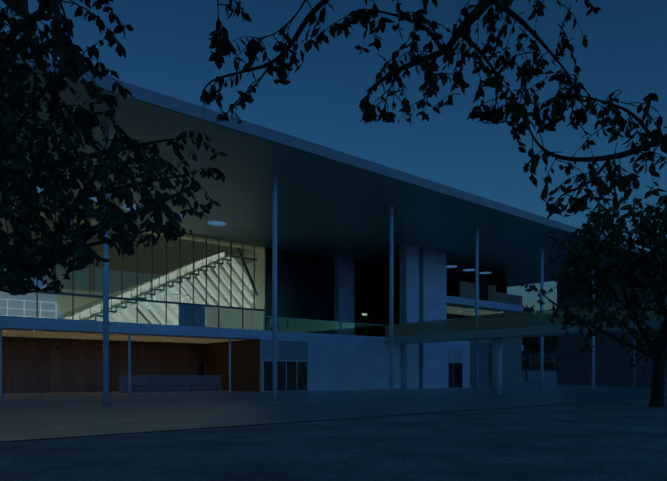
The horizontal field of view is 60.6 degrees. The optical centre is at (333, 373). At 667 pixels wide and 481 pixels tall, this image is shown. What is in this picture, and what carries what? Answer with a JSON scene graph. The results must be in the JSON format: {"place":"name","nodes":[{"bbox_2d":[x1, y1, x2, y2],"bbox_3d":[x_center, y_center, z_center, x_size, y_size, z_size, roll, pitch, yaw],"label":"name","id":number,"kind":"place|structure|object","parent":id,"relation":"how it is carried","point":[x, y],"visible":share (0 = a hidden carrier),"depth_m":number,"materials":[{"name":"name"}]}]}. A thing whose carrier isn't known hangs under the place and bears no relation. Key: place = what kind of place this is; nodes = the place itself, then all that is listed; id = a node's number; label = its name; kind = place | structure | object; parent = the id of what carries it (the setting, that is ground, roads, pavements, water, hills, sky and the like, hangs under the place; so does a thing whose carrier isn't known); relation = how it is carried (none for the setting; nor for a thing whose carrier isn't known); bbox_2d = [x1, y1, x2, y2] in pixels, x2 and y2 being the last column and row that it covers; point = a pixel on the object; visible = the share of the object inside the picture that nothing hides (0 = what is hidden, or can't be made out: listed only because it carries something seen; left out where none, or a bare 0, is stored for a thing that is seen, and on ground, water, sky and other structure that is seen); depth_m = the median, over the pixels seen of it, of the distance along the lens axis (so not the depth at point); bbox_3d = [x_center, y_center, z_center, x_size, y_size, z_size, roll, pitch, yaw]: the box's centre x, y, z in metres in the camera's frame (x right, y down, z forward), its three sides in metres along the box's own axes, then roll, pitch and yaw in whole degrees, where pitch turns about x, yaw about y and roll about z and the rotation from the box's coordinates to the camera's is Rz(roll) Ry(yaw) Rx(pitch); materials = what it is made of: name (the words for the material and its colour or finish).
{"place":"outdoors","nodes":[
{"label":"outdoors","id":0,"kind":"place"},
{"bbox_2d":[0,0,227,295],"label":"tree","id":1,"kind":"object","parent":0,"point":[84,257],"depth_m":5.16,"materials":[{"name":"green plant"}]},
{"bbox_2d":[1,0,513,20],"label":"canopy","id":2,"kind":"object","parent":1,"relation":"on","point":[20,8],"visible":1,"depth_m":3.62,"materials":[{"name":"green plant"}]},
{"bbox_2d":[199,362,204,374],"bbox_3d":[-12.395,0.225,53.430,0.700,2.600,0.050,0,0,-39],"label":"doorway","id":3,"kind":"structure","parent":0,"point":[201,368],"depth_m":53.46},
{"bbox_2d":[205,339,259,391],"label":"wood wall","id":4,"kind":"structure","parent":0,"point":[245,364],"depth_m":48.91,"materials":[{"name":"brown wood"}]},
{"bbox_2d":[0,398,666,480],"bbox_3d":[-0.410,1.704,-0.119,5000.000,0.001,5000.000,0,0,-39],"label":"gravel ground","id":5,"kind":"structure","parent":0,"point":[624,440],"depth_m":12.56,"materials":[{"name":"grey gravel"}]},
{"bbox_2d":[0,397,666,442],"bbox_3d":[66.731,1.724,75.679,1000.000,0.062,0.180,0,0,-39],"label":"plaza kerb","id":6,"kind":"structure","parent":5,"relation":"on","point":[278,423],"depth_m":18.79,"materials":[{"name":"concrete"}]},
{"bbox_2d":[334,305,556,380],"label":"trees","id":7,"kind":"object","parent":5,"relation":"on","point":[548,341],"depth_m":116.20,"materials":[{"name":"green plant"}]},
{"bbox_2d":[520,194,666,406],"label":"plaza tree","id":8,"kind":"object","parent":5,"relation":"on","point":[648,235],"depth_m":27.93,"materials":[{"name":"green plant"}]},
{"bbox_2d":[557,270,666,387],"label":"wall","id":9,"kind":"structure","parent":5,"relation":"on","point":[612,367],"depth_m":72.05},
{"bbox_2d":[0,381,666,440],"bbox_3d":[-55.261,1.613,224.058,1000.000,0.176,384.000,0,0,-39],"label":"plaza paving","id":10,"kind":"structure","parent":0,"point":[25,416],"depth_m":29.95,"materials":[{"name":"grey concrete"}]},
{"bbox_2d":[2,337,204,392],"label":"wood wall","id":11,"kind":"structure","parent":10,"relation":"on","point":[29,364],"depth_m":46.50,"materials":[{"name":"brown wood"}]},
{"bbox_2d":[2,345,194,351],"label":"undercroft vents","id":12,"kind":"object","parent":11,"relation":"attached to","point":[58,347],"visible":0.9,"depth_m":47.50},
{"bbox_2d":[0,327,230,397],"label":"undercroft slim columns","id":13,"kind":"structure","parent":10,"relation":"on","point":[129,363],"depth_m":39.25,"materials":[{"name":"metal"}]},
{"bbox_2d":[2,385,241,397],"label":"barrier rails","id":14,"kind":"object","parent":10,"relation":"on","point":[190,389],"visible":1,"depth_m":39.65,"materials":[{"name":"metal"}]},
{"bbox_2d":[118,375,221,392],"bbox_3d":[-13.116,0.845,46.591,8.700,1.360,0.300,0,0,-39],"label":"reception counter","id":15,"kind":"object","parent":10,"relation":"on","point":[159,383],"depth_m":46.19,"materials":[{"name":"concrete"}]},
{"bbox_2d":[0,315,400,391],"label":"deck and white box","id":16,"kind":"structure","parent":10,"relation":"on","point":[344,362],"depth_m":48.95,"materials":[{"name":"paint"}]},
{"bbox_2d":[0,205,264,324],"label":"interior wall","id":17,"kind":"structure","parent":16,"relation":"on","point":[159,269],"depth_m":65.09,"materials":[{"name":"beige paint"}]},
{"bbox_2d":[0,213,264,329],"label":"glass curtain wall","id":18,"kind":"structure","parent":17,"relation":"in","point":[162,243],"depth_m":50.57,"materials":[{"name":"clear glass"}]},
{"bbox_2d":[3,212,265,329],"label":"hall mullions","id":19,"kind":"object","parent":17,"relation":"attached to","point":[72,294],"visible":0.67,"depth_m":51.05,"materials":[{"name":"black metal"}]},
{"bbox_2d":[55,255,256,320],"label":"grandstand tiers","id":20,"kind":"object","parent":16,"relation":"on","point":[115,306],"depth_m":55.47,"materials":[{"name":"grey concrete"}]},
{"bbox_2d":[65,252,224,319],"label":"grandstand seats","id":21,"kind":"object","parent":20,"relation":"on","point":[142,287],"depth_m":53.91,"materials":[{"name":"white plastic"}]},
{"bbox_2d":[69,248,257,319],"bbox_3d":[-15.753,-8.070,53.893,18.100,8.949,4.150,0,0,-39],"label":"grandstand steel","id":22,"kind":"object","parent":20,"relation":"attached to","point":[246,268],"depth_m":55.77,"materials":[{"name":"grey metal"}]},
{"bbox_2d":[88,257,253,326],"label":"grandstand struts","id":23,"kind":"object","parent":20,"relation":"attached to","point":[130,307],"depth_m":55.41,"materials":[{"name":"white metal"}]},
{"bbox_2d":[179,304,204,326],"bbox_3d":[-12.955,-4.896,52.300,2.600,2.620,0.075,0,0,-39],"label":"door","id":24,"kind":"structure","parent":16,"relation":"on","point":[185,315],"depth_m":52.22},
{"bbox_2d":[206,307,263,329],"bbox_3d":[-9.438,-4.896,55.305,6.450,2.620,0.030,0,0,-39],"label":"glass panel","id":25,"kind":"object","parent":16,"relation":"on","point":[232,322],"depth_m":55.17,"materials":[{"name":"glass"}]},
{"bbox_2d":[263,341,307,359],"bbox_3d":[-3.945,-1.871,47.443,4.450,1.430,0.028,0,0,-39],"label":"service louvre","id":26,"kind":"object","parent":16,"relation":"attached to","point":[299,350],"visible":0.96,"depth_m":47.39,"materials":[{"name":"metal"}]},
{"bbox_2d":[263,340,307,359],"bbox_3d":[-3.954,-1.885,47.454,4.550,1.540,0.004,0,0,-39],"label":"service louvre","id":27,"kind":"object","parent":16,"relation":"attached to","point":[304,355],"visible":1,"depth_m":47.68,"materials":[{"name":"metal"}]},
{"bbox_2d":[263,360,307,391],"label":"service door frames","id":28,"kind":"structure","parent":16,"relation":"attached to","point":[286,372],"depth_m":47.58,"materials":[{"name":"metal"}]},
{"bbox_2d":[264,361,306,390],"bbox_3d":[-3.946,0.244,47.453,4.360,2.440,0.008,0,0,-39],"label":"glass door","id":29,"kind":"structure","parent":28,"relation":"in","point":[291,375],"depth_m":47.54,"materials":[{"name":"glass"}]},
{"bbox_2d":[264,316,377,329],"bbox_3d":[0.472,-4.045,51.212,15.840,1.160,0.080,0,0,-39],"label":"railing","id":30,"kind":"object","parent":16,"relation":"on","point":[309,319],"visible":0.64,"depth_m":48.95,"materials":[{"name":"metal"}]},
{"bbox_2d":[266,247,379,333],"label":"dark panel wall","id":31,"kind":"structure","parent":16,"relation":"on","point":[305,286],"depth_m":60.94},
{"bbox_2d":[335,257,353,334],"bbox_3d":[1.226,-8.056,63.237,2.200,9.180,0.800,0,0,-39],"label":"wall panel","id":32,"kind":"object","parent":31,"relation":"attached to","point":[344,289],"visible":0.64,"depth_m":62.73,"materials":[{"name":"paint"}]},
{"bbox_2d":[265,317,384,336],"bbox_3d":[0.487,-4.026,51.224,15.800,1.120,0.020,0,0,-39],"label":"glass railing","id":33,"kind":"object","parent":16,"relation":"on","point":[358,329],"visible":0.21,"depth_m":52.50,"materials":[{"name":"clear glass"}]},
{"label":"hall sports floor","id":34,"kind":"structure","parent":16,"relation":"on","visible":0},
{"bbox_2d":[0,298,56,318],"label":"railing","id":35,"kind":"object","parent":34,"relation":"on","point":[28,309],"depth_m":46.42,"materials":[{"name":"white metal"}]},
{"bbox_2d":[103,127,634,405],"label":"roof columns","id":36,"kind":"structure","parent":10,"relation":"on","point":[106,309],"depth_m":35.97,"materials":[{"name":"metal"}]},
{"bbox_2d":[0,63,661,309],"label":"roof slab","id":37,"kind":"structure","parent":36,"relation":"on","point":[328,208],"depth_m":43.29,"materials":[{"name":"grey concrete"}]},
{"bbox_2d":[22,187,491,273],"bbox_3d":[-0.719,-12.642,55.683,53.000,0.001,1.600,0,0,-39],"label":"ceiling light","id":38,"kind":"object","parent":37,"relation":"in","point":[216,223],"visible":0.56,"depth_m":48.19,"materials":[{"name":"white"}]},
{"bbox_2d":[15,62,569,232],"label":"roof fascia","id":39,"kind":"structure","parent":37,"relation":"attached to","point":[292,147],"depth_m":31.60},
{"bbox_2d":[7,47,659,259],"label":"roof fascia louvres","id":40,"kind":"object","parent":37,"relation":"attached to","point":[164,101],"depth_m":32.18,"materials":[{"name":"grey metal"}]},
{"bbox_2d":[399,244,469,388],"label":"white piers","id":41,"kind":"structure","parent":10,"relation":"on","point":[422,284],"depth_m":57.65,"materials":[{"name":"concrete"}]},
{"bbox_2d":[448,348,462,362],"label":"portal lintel","id":42,"kind":"structure","parent":41,"relation":"attached to","point":[455,355],"depth_m":60.59,"materials":[{"name":"paint"}]},
{"bbox_2d":[448,363,462,387],"bbox_3d":[12.992,0.230,60.618,2.410,2.590,0.030,0,0,-39],"label":"door frame","id":43,"kind":"object","parent":10,"relation":"on","point":[448,375],"visible":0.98,"depth_m":59.85,"materials":[{"name":"metal"}]},
{"bbox_2d":[449,363,461,387],"bbox_3d":[12.974,0.230,60.640,2.350,2.590,0.027,0,0,-39],"label":"door","id":44,"kind":"structure","parent":43,"relation":"in","point":[455,374],"depth_m":60.62,"materials":[{"name":"black glass"}]},
{"bbox_2d":[492,338,501,393],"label":"footbridge columns","id":45,"kind":"structure","parent":10,"relation":"on","point":[496,365],"depth_m":46.03,"materials":[{"name":"concrete"}]},
{"bbox_2d":[385,318,663,343],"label":"balcony slab","id":46,"kind":"structure","parent":45,"relation":"on","point":[551,330],"depth_m":44.64,"materials":[{"name":"white concrete"}]},
{"bbox_2d":[385,301,666,336],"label":"glass railing","id":47,"kind":"object","parent":46,"relation":"on","point":[443,326],"visible":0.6,"depth_m":46.68,"materials":[{"name":"clear glass"}]},
{"bbox_2d":[393,299,666,324],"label":"glass railing","id":48,"kind":"object","parent":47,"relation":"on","point":[509,313],"visible":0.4,"depth_m":45.55,"materials":[{"name":"clear glass"}]},
{"bbox_2d":[502,344,520,385],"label":"column","id":49,"kind":"structure","parent":10,"relation":"on","point":[511,364],"depth_m":68.18,"materials":[{"name":"concrete"}]},
{"bbox_2d":[521,370,556,380],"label":"boundary wall","id":50,"kind":"structure","parent":10,"relation":"on","point":[548,375],"depth_m":110.57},
{"bbox_2d":[525,354,554,370],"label":"fence","id":51,"kind":"object","parent":10,"relation":"on","point":[547,360],"visible":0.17,"depth_m":133.03,"materials":[{"name":"metal"}]},
{"bbox_2d":[0,0,666,324],"label":"sky","id":52,"kind":"structure","parent":0,"point":[168,52],"materials":[{"name":"blue"}]},
{"bbox_2d":[200,0,666,218],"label":"tree","id":53,"kind":"object","parent":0,"point":[222,46],"depth_m":5.30,"materials":[{"name":"plant"}]},
{"bbox_2d":[393,266,474,330],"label":"terrace wall","id":54,"kind":"structure","parent":0,"point":[449,276],"depth_m":72.27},
{"bbox_2d":[380,295,522,350],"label":"terrace slabs","id":55,"kind":"structure","parent":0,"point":[460,305],"depth_m":66.66,"materials":[{"name":"concrete"}]},
{"bbox_2d":[380,262,398,324],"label":"side wall","id":56,"kind":"structure","parent":55,"relation":"on","point":[384,291],"depth_m":66.38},
{"bbox_2d":[446,276,487,300],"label":"wall","id":57,"kind":"structure","parent":55,"relation":"on","point":[452,287],"depth_m":67.17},
{"bbox_2d":[460,281,521,344],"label":"wall","id":58,"kind":"structure","parent":55,"relation":"on","point":[467,289],"depth_m":67.47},
{"bbox_2d":[470,342,491,386],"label":"ground wall","id":59,"kind":"structure","parent":0,"point":[483,364],"depth_m":64.55,"materials":[{"name":"concrete"}]},
{"bbox_2d":[479,273,506,329],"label":"terrace end wall","id":60,"kind":"structure","parent":0,"point":[499,281],"depth_m":72.69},
{"bbox_2d":[521,344,556,370],"bbox_3d":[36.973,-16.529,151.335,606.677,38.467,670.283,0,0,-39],"label":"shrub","id":61,"kind":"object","parent":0,"point":[552,364],"depth_m":396.13,"materials":[{"name":"green plant"}]}
]}

